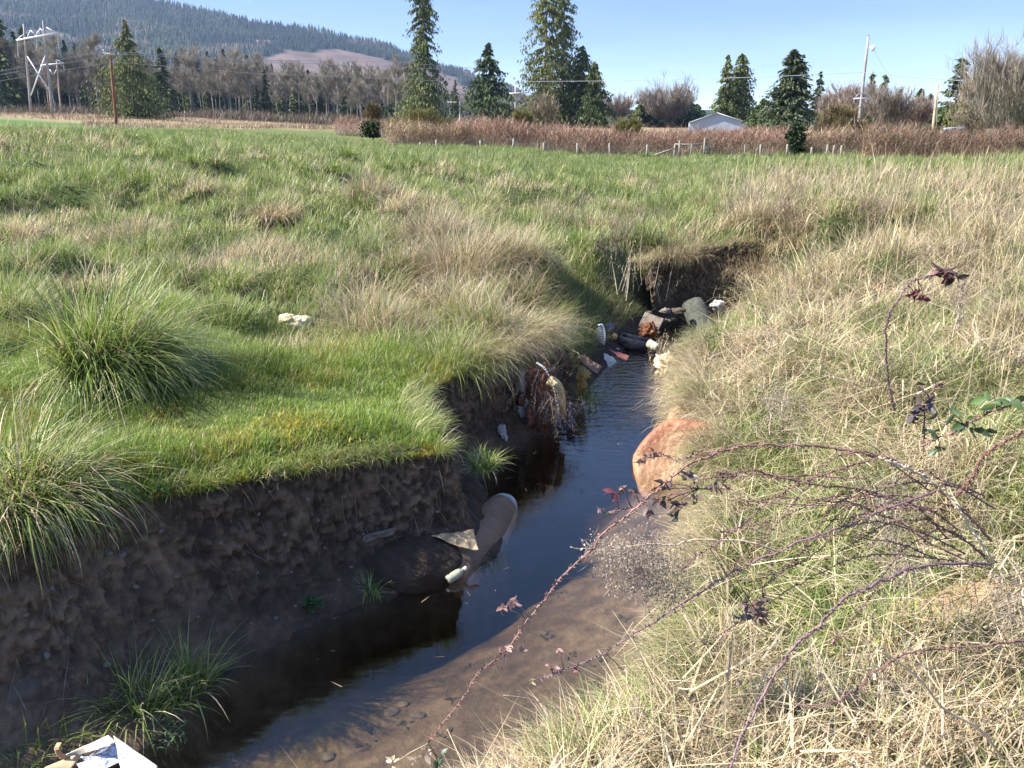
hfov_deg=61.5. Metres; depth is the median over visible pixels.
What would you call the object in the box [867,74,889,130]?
cedar tree
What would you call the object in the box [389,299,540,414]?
grass tussock
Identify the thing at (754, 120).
conifer tree
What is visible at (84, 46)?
alder tree
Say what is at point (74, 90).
alder tree
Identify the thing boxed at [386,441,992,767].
bramble cane
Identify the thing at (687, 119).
conifer tree
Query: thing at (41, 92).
conifer tree
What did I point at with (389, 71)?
alder tree
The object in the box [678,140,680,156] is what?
fence post
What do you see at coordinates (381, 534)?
wood chunk
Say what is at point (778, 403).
dry weed
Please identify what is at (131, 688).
grass clump
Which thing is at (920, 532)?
bramble cane
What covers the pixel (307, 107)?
conifer tree
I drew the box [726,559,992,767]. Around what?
bramble cane
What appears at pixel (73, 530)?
round leaf plant
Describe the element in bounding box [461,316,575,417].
dead weeds
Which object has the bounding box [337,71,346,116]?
alder tree
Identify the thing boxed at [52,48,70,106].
conifer tree
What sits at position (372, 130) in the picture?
evergreen shrub
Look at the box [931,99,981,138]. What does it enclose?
bush
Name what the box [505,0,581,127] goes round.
cedar tree
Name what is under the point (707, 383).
grass tussock
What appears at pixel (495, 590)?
floating debris
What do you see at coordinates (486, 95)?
spruce tree
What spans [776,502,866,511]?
straw stalk
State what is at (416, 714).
streambed stone
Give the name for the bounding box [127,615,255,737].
grass clump
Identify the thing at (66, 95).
conifer tree
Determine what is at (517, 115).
willow bush
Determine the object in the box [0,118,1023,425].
meadow grass
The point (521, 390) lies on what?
plastic shreds
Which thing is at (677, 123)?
conifer tree
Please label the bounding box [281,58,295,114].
alder tree
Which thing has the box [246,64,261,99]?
alder tree
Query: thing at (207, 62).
alder tree
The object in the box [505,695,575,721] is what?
straw stalk
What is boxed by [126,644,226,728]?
grass clump
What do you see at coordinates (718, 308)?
white bucket
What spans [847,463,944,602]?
dry weed
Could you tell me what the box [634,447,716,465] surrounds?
bramble cane
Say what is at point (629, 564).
dry weed
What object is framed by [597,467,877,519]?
bramble cane
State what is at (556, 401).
grey strap
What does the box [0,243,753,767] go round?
creek bank
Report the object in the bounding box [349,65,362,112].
alder tree
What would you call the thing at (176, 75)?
alder tree
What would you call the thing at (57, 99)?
conifer tree
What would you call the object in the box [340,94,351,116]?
conifer tree
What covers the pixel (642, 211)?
dead weeds
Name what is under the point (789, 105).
spruce tree
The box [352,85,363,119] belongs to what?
conifer tree
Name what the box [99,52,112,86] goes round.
alder tree
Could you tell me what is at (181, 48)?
alder tree
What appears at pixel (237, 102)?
conifer tree
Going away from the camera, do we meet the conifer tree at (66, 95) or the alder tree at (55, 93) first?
the alder tree at (55, 93)
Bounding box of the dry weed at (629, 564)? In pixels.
[571,514,776,639]
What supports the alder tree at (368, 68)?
on the ground at (306, 696)
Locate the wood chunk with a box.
[362,527,396,541]
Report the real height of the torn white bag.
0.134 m
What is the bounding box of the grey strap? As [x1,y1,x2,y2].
[536,362,560,428]
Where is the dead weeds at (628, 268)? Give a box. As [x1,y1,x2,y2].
[593,229,681,300]
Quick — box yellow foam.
[576,365,590,398]
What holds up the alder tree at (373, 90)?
on the ground at (306, 696)
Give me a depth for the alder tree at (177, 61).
234.54 m
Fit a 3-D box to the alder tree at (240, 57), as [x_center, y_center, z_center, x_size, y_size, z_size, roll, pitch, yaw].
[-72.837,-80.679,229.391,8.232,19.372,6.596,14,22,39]
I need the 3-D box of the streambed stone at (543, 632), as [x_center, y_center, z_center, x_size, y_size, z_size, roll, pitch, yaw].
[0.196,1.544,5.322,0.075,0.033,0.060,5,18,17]
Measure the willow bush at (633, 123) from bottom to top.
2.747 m
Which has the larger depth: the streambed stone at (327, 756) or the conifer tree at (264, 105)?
the conifer tree at (264, 105)
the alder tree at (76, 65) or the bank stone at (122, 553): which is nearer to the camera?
the bank stone at (122, 553)
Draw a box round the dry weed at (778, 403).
[740,365,827,444]
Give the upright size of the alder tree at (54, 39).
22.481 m
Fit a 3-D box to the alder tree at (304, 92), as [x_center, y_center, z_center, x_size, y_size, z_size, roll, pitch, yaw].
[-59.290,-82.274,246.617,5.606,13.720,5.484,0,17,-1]
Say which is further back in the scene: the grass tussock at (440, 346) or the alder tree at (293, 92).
the alder tree at (293, 92)
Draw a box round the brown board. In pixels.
[638,312,663,332]
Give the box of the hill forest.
[0,0,532,117]
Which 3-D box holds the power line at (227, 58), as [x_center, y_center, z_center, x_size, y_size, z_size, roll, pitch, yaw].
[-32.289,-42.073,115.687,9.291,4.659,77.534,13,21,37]
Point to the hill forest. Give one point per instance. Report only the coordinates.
(165, 34)
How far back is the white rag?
7.78 m
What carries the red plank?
on the ground at (306, 696)
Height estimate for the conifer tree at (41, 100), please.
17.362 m
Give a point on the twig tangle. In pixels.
(660, 348)
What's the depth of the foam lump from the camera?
8.89 m
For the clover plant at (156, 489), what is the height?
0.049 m
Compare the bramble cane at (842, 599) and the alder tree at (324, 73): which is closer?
the bramble cane at (842, 599)
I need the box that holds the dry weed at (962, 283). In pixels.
[948,272,973,338]
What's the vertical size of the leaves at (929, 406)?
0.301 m
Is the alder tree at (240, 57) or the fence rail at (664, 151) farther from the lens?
the alder tree at (240, 57)
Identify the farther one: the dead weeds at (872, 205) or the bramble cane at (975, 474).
the dead weeds at (872, 205)
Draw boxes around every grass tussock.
[0,237,268,426]
[0,245,95,328]
[0,364,208,609]
[83,208,185,241]
[172,251,270,300]
[236,187,318,231]
[243,261,320,308]
[290,266,450,340]
[326,155,413,205]
[373,202,554,305]
[374,186,485,245]
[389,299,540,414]
[453,213,572,284]
[510,284,601,352]
[559,199,635,235]
[634,227,718,275]
[654,370,736,422]
[654,403,786,485]
[655,353,757,414]
[719,245,792,293]
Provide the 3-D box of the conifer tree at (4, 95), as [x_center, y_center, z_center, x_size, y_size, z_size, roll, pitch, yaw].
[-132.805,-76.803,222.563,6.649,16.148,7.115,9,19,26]
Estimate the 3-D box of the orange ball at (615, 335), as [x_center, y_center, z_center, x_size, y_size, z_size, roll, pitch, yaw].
[1.325,-0.612,11.134,0.089,0.090,0.088,0,17,0]
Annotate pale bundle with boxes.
[653,351,677,376]
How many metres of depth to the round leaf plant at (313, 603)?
5.08 m
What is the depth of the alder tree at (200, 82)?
225.62 m
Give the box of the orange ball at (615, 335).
[611,333,617,339]
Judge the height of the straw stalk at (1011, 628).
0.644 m
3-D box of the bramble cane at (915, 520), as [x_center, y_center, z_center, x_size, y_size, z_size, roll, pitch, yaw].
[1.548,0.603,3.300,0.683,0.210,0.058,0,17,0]
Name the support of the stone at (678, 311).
on the stone at (669, 319)
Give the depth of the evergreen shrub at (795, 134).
54.12 m
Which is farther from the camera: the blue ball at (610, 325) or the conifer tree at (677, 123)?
the conifer tree at (677, 123)
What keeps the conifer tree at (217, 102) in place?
on the ground at (306, 696)
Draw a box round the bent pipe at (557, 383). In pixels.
[546,376,565,417]
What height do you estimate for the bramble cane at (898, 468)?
0.526 m
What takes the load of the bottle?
on the creek water
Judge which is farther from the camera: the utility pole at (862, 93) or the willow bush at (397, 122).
the utility pole at (862, 93)
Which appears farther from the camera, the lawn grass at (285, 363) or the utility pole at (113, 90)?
the utility pole at (113, 90)
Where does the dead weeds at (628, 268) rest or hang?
on the ground at (306, 696)
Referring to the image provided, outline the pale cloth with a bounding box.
[604,353,616,366]
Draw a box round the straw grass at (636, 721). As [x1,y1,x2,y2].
[282,135,1023,767]
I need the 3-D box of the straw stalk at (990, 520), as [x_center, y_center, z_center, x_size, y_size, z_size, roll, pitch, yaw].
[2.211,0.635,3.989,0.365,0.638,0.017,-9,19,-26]
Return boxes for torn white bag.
[59,735,157,767]
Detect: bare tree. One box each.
[601,89,639,122]
[627,68,701,127]
[809,85,848,123]
[825,78,869,120]
[857,76,929,127]
[900,92,941,128]
[941,61,1009,136]
[943,22,1023,138]
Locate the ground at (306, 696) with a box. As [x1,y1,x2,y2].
[0,114,1023,767]
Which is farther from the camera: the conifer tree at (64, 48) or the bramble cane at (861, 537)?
the conifer tree at (64, 48)
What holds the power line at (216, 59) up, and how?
attached to the utility pole at (113, 90)
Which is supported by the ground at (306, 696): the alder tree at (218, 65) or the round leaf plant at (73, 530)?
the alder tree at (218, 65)
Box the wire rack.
[596,324,605,344]
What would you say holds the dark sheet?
on the creek water
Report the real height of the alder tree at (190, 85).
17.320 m
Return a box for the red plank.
[610,349,628,360]
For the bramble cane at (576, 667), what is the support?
on the ground at (306, 696)
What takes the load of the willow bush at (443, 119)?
on the ground at (306, 696)
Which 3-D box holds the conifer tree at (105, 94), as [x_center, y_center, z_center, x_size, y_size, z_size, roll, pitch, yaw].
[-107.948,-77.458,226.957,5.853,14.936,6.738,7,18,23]
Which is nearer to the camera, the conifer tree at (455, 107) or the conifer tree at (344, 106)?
the conifer tree at (344, 106)
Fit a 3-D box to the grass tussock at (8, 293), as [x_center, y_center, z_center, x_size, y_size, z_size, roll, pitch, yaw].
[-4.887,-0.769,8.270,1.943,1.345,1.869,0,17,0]
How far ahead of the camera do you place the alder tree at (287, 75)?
229.56 m
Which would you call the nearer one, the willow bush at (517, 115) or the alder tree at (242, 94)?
the willow bush at (517, 115)
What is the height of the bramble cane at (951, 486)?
0.484 m
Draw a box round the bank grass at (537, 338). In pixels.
[447,231,768,424]
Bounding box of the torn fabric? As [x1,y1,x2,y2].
[432,529,478,549]
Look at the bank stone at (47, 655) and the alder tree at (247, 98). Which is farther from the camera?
the alder tree at (247, 98)
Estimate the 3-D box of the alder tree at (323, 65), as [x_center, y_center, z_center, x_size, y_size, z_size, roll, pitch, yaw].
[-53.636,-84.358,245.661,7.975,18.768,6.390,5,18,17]
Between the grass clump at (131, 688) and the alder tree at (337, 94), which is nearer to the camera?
the grass clump at (131, 688)
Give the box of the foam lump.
[279,313,312,330]
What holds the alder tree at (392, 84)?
on the ground at (306, 696)
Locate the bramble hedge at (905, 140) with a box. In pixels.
[328,109,1023,158]
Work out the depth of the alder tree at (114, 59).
224.79 m
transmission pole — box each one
[16,21,58,115]
[42,60,63,108]
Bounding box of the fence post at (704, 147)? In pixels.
[703,138,705,155]
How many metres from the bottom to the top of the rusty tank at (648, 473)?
0.997 m
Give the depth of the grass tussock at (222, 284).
9.88 m
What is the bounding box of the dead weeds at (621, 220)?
[597,192,648,239]
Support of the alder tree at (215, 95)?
on the ground at (306, 696)
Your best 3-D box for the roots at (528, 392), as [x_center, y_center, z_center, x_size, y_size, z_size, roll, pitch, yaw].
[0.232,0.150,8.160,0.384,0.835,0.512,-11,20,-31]
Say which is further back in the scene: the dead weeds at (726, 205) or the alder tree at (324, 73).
the alder tree at (324, 73)
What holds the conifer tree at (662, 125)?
on the ground at (306, 696)
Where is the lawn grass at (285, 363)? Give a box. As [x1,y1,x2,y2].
[0,284,546,564]
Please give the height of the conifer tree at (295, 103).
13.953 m
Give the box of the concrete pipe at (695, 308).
[682,297,713,332]
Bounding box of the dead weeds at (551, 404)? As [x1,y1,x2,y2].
[517,388,597,442]
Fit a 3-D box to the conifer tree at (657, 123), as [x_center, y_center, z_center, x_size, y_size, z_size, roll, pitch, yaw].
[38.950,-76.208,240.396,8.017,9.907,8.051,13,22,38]
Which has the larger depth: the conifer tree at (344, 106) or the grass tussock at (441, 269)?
the conifer tree at (344, 106)
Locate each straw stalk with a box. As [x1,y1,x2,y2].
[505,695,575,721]
[629,630,664,703]
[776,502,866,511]
[811,573,888,587]
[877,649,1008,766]
[977,473,1002,567]
[1003,564,1017,684]
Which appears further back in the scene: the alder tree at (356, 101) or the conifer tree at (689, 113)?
the conifer tree at (689, 113)
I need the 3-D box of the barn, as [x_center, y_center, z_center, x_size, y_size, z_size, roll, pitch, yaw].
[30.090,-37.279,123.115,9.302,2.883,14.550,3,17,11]
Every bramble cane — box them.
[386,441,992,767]
[529,490,935,684]
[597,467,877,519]
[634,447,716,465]
[643,471,866,521]
[679,457,878,625]
[701,552,981,645]
[719,494,969,532]
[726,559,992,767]
[727,449,931,571]
[729,532,932,573]
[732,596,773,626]
[737,495,962,559]
[737,498,949,512]
[748,518,965,582]
[760,479,994,588]
[761,493,948,598]
[792,638,1023,708]
[824,468,983,502]
[824,517,997,562]
[825,501,958,529]
[831,527,993,644]
[878,456,995,563]
[883,261,968,410]
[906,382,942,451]
[921,391,1023,456]
[955,429,1023,497]
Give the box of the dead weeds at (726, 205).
[710,163,765,207]
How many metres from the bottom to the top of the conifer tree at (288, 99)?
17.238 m
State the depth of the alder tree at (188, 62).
214.47 m
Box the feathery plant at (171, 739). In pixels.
[148,716,187,754]
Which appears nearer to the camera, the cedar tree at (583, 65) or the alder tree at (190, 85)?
the cedar tree at (583, 65)
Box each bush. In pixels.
[361,100,382,120]
[386,116,409,139]
[401,102,437,137]
[425,114,452,138]
[506,107,535,141]
[527,88,559,130]
[611,115,644,147]
[811,98,863,148]
[841,116,869,150]
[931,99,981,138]
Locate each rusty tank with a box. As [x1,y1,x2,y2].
[449,493,516,599]
[632,419,716,496]
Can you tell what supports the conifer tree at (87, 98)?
on the ground at (306, 696)
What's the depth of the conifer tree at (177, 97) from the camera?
258.37 m
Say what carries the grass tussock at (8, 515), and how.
on the ground at (306, 696)
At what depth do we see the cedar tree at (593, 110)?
165.68 m
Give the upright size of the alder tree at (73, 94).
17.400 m
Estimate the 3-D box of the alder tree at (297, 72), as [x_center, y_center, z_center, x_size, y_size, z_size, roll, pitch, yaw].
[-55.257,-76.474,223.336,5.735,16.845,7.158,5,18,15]
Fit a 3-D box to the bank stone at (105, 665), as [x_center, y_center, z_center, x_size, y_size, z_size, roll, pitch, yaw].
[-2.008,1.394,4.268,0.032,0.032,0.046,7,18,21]
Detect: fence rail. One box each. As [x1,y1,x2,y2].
[654,148,674,155]
[675,143,703,144]
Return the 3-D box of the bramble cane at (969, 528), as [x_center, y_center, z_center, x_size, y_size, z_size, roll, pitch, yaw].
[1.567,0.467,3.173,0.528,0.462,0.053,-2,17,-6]
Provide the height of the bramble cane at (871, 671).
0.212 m
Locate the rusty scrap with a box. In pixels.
[637,321,658,340]
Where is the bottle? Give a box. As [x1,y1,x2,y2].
[445,566,467,583]
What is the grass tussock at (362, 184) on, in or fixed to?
on the ground at (306, 696)
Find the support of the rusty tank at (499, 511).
on the ground at (306, 696)
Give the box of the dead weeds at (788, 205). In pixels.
[754,182,816,222]
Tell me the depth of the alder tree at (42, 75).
213.40 m
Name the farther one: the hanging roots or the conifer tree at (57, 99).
the conifer tree at (57, 99)
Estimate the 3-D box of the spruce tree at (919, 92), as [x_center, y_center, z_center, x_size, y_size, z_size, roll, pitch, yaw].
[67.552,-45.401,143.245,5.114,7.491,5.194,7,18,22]
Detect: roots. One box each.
[0,352,542,703]
[516,358,556,435]
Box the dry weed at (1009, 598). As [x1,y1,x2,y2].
[960,554,1023,657]
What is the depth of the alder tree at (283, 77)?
225.12 m
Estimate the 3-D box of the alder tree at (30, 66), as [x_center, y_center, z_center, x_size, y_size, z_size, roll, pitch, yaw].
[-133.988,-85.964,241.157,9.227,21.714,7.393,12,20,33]
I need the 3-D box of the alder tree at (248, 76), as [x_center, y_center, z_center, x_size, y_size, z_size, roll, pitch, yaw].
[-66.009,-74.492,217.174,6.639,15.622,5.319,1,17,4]
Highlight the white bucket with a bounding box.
[709,299,725,311]
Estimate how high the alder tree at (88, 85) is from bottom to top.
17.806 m
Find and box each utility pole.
[103,49,119,123]
[509,84,527,105]
[854,33,874,121]
[931,82,938,133]
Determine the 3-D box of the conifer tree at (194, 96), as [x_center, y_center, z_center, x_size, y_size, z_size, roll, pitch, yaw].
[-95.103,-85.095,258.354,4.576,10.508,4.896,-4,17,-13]
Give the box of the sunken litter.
[353,561,668,750]
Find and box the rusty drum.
[667,405,698,418]
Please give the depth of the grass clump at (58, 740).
3.93 m
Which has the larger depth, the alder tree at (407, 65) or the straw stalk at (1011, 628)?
the alder tree at (407, 65)
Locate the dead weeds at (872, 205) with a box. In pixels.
[846,179,920,228]
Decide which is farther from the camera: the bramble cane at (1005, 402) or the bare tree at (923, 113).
the bare tree at (923, 113)
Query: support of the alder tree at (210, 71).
on the ground at (306, 696)
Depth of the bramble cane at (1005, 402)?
3.09 m
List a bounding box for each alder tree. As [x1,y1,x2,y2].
[0,35,22,104]
[9,43,26,103]
[12,41,39,88]
[17,41,36,107]
[22,39,44,108]
[30,47,46,105]
[32,44,55,100]
[34,45,61,107]
[35,29,65,94]
[53,76,61,104]
[54,51,75,108]
[60,55,78,105]
[60,58,81,105]
[61,47,86,106]
[66,53,82,105]
[70,35,99,107]
[73,50,93,109]
[76,53,95,107]
[80,28,108,107]
[85,52,105,106]
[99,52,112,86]
[105,58,123,92]
[142,54,156,83]
[154,50,176,105]
[163,64,179,106]
[168,65,181,109]
[170,51,189,107]
[174,43,196,104]
[178,49,199,111]
[179,58,196,109]
[183,42,208,110]
[193,61,207,109]
[194,70,202,102]
[199,56,217,111]
[200,55,217,109]
[209,58,225,109]
[209,67,218,110]
[215,50,238,109]
[217,57,233,111]
[225,44,245,111]
[225,61,242,110]
[232,56,250,111]
[234,70,246,108]
[237,60,257,112]
[240,73,254,110]
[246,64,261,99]
[249,49,268,112]
[257,59,273,101]
[262,69,276,112]
[266,72,283,114]
[276,68,290,109]
[277,61,294,111]
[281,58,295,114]
[286,71,303,108]
[290,58,306,114]
[300,78,306,111]
[302,78,315,114]
[303,71,314,113]
[308,70,324,115]
[315,57,333,93]
[318,65,335,116]
[320,68,333,113]
[324,56,342,113]
[328,68,344,117]
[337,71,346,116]
[339,57,354,114]
[344,82,356,112]
[346,58,365,117]
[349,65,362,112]
[350,76,361,115]
[359,70,371,113]
[363,62,378,102]
[367,70,384,103]
[369,63,386,118]
[371,69,384,103]
[380,70,394,109]
[381,68,392,115]
[388,54,405,110]
[390,77,404,108]
[395,78,404,109]
[397,57,414,97]
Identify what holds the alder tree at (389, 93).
on the ground at (306, 696)
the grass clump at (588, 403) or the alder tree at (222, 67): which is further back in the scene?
the alder tree at (222, 67)
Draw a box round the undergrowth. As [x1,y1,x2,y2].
[0,102,463,129]
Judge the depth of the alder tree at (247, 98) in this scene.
243.43 m
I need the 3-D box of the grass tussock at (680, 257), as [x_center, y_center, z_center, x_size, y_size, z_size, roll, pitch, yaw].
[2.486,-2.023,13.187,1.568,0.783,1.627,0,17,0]
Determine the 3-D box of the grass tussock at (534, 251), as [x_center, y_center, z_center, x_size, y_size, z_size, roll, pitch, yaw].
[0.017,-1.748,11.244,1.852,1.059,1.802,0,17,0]
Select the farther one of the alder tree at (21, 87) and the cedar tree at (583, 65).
the alder tree at (21, 87)
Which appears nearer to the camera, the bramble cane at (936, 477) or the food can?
the bramble cane at (936, 477)
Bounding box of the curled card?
[45,743,80,767]
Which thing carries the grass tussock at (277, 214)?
on the ground at (306, 696)
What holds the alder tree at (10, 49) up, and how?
on the ground at (306, 696)
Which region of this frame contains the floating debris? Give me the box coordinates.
[287,438,694,741]
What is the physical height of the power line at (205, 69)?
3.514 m
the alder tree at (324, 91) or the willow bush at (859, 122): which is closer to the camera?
the willow bush at (859, 122)
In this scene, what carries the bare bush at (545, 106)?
on the ground at (306, 696)
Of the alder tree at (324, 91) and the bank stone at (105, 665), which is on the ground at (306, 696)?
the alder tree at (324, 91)
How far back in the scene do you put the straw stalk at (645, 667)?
3.67 m
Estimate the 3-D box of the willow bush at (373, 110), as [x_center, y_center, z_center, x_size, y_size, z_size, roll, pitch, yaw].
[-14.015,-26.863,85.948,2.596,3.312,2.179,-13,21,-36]
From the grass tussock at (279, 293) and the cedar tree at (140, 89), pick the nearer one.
the grass tussock at (279, 293)
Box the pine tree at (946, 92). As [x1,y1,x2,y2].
[938,58,975,108]
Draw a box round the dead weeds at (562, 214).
[544,191,596,232]
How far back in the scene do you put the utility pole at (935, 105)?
77.97 m
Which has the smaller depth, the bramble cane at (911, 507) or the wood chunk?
the bramble cane at (911, 507)
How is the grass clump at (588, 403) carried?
on the ground at (306, 696)
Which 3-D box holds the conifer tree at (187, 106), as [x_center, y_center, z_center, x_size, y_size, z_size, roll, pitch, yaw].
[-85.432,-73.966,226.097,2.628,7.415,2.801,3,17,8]
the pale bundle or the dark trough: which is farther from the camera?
the dark trough
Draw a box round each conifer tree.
[0,19,37,108]
[0,65,12,109]
[9,31,40,108]
[17,26,43,98]
[22,60,47,108]
[37,41,62,106]
[38,85,54,106]
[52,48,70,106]
[57,79,70,107]
[60,40,82,105]
[70,87,87,109]
[72,43,88,105]
[81,88,93,109]
[93,65,112,109]
[150,47,185,112]
[171,54,190,106]
[173,88,181,109]
[179,89,190,111]
[184,91,192,112]
[189,73,203,109]
[191,85,200,111]
[199,51,219,111]
[200,96,215,111]
[204,87,213,112]
[213,76,225,111]
[216,49,235,113]
[227,51,248,113]
[227,95,235,112]
[238,54,254,112]
[251,57,269,110]
[253,86,262,115]
[258,70,274,113]
[271,92,278,114]
[273,84,288,115]
[279,78,291,114]
[284,67,293,114]
[288,78,306,115]
[302,69,317,117]
[308,79,328,118]
[325,96,334,116]
[333,68,344,115]
[339,80,359,117]
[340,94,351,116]
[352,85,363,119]
[381,99,395,118]
[448,80,462,119]
[627,100,654,126]
[643,93,663,126]
[657,89,668,126]
[667,88,687,126]
[678,102,692,126]
[686,92,699,120]
[692,104,705,119]
[736,98,774,132]
[861,70,876,124]
[926,106,948,129]
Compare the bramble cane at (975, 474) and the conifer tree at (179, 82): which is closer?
the bramble cane at (975, 474)
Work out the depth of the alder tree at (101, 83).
222.12 m
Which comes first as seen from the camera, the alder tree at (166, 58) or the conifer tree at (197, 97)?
the alder tree at (166, 58)
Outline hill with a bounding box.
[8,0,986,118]
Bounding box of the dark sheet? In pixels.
[565,405,576,432]
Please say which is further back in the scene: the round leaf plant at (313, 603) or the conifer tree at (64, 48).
the conifer tree at (64, 48)
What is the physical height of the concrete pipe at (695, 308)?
0.692 m
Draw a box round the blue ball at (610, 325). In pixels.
[605,322,614,332]
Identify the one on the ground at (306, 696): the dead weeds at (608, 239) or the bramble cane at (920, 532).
the dead weeds at (608, 239)
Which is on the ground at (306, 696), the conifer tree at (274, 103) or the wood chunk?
the conifer tree at (274, 103)
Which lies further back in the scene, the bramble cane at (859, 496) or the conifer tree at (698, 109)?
the conifer tree at (698, 109)
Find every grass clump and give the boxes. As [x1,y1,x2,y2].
[0,688,94,767]
[0,715,104,767]
[40,634,224,756]
[47,678,142,764]
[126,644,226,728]
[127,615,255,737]
[355,567,392,603]
[454,437,515,493]
[568,376,614,421]
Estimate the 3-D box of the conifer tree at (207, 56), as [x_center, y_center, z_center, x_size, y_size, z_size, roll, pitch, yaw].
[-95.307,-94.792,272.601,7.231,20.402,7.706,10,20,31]
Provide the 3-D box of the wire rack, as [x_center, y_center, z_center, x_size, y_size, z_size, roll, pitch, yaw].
[1.075,-0.609,10.858,0.215,0.312,0.039,0,17,0]
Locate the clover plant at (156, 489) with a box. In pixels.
[134,478,168,498]
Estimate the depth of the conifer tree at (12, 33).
245.78 m
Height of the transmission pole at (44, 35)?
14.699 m
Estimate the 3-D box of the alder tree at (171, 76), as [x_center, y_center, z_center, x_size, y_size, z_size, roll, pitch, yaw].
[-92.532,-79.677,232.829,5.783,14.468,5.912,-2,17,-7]
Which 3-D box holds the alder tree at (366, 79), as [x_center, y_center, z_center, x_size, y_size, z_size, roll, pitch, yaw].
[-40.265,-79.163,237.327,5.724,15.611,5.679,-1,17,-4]
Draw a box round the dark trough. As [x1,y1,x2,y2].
[619,332,649,352]
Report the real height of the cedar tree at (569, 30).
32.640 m
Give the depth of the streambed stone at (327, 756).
4.27 m
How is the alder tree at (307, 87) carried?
on the ground at (306, 696)
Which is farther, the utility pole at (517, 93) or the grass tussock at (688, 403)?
the utility pole at (517, 93)
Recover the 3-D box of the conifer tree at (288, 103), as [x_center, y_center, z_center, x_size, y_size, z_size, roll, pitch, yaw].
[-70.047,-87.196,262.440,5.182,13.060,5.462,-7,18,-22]
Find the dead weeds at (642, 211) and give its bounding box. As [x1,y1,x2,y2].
[623,194,669,224]
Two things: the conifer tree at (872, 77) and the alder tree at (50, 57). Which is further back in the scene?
the alder tree at (50, 57)
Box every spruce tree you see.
[450,43,522,126]
[754,49,819,133]
[804,71,825,128]
[902,88,931,129]
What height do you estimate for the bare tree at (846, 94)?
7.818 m
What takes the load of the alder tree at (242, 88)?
on the ground at (306, 696)
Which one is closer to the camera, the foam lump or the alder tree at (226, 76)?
the foam lump
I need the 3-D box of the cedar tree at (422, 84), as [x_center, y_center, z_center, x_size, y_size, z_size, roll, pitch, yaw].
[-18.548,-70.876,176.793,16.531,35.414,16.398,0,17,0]
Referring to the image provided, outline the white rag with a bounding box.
[497,423,507,440]
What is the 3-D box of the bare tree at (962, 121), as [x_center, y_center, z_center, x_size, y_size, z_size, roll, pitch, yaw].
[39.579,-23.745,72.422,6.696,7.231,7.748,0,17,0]
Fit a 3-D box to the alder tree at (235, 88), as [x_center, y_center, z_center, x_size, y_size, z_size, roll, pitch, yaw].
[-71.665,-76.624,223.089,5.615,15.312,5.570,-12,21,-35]
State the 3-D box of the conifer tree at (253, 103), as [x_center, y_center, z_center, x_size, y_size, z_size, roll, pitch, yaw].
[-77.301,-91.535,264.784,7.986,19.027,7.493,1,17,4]
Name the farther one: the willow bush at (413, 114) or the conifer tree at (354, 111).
the conifer tree at (354, 111)
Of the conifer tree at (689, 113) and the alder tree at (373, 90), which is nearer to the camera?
the alder tree at (373, 90)
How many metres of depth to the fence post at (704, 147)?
53.00 m
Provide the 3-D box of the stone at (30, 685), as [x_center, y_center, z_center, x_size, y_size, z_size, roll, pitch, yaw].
[-2.348,1.459,4.035,0.278,0.175,0.154,-5,18,-15]
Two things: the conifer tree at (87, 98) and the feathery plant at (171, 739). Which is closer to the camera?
the feathery plant at (171, 739)
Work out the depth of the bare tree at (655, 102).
224.38 m
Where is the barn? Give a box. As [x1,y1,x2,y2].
[688,112,746,131]
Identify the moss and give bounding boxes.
[115,402,450,505]
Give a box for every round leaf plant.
[67,525,82,532]
[302,595,324,612]
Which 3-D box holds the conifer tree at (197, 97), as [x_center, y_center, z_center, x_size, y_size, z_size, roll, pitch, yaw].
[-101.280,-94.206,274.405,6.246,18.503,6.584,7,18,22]
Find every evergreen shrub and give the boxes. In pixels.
[354,120,386,138]
[779,122,809,153]
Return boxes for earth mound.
[362,473,487,597]
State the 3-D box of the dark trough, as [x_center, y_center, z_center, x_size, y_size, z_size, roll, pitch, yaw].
[1.593,-0.535,11.177,0.399,0.204,0.240,5,17,15]
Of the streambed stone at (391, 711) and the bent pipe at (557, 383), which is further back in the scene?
the bent pipe at (557, 383)
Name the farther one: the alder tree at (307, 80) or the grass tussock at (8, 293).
the alder tree at (307, 80)
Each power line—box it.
[0,51,482,71]
[0,54,471,74]
[1,62,436,80]
[518,72,861,81]
[863,72,970,81]
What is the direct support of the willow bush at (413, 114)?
on the ground at (306, 696)
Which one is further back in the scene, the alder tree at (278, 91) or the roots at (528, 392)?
the alder tree at (278, 91)
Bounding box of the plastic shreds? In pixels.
[518,368,528,418]
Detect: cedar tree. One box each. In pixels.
[80,19,179,119]
[389,0,460,123]
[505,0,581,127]
[535,0,585,127]
[557,45,613,128]
[566,61,618,128]
[704,54,743,119]
[729,53,756,120]
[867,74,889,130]
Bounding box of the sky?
[155,0,1023,109]
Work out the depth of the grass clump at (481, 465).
6.37 m
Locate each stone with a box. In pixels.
[6,674,40,703]
[44,651,49,658]
[103,661,111,667]
[118,550,125,558]
[320,752,335,761]
[384,707,399,716]
[397,701,408,707]
[409,710,426,719]
[538,630,548,635]
[659,307,670,314]
[665,316,676,322]
[672,307,685,314]
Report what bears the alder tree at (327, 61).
on the ground at (306, 696)
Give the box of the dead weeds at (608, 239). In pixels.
[585,213,639,260]
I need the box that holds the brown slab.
[578,355,601,374]
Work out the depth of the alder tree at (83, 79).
247.22 m
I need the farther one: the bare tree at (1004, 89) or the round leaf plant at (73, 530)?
the bare tree at (1004, 89)
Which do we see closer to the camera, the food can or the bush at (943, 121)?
the food can
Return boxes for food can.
[646,339,659,351]

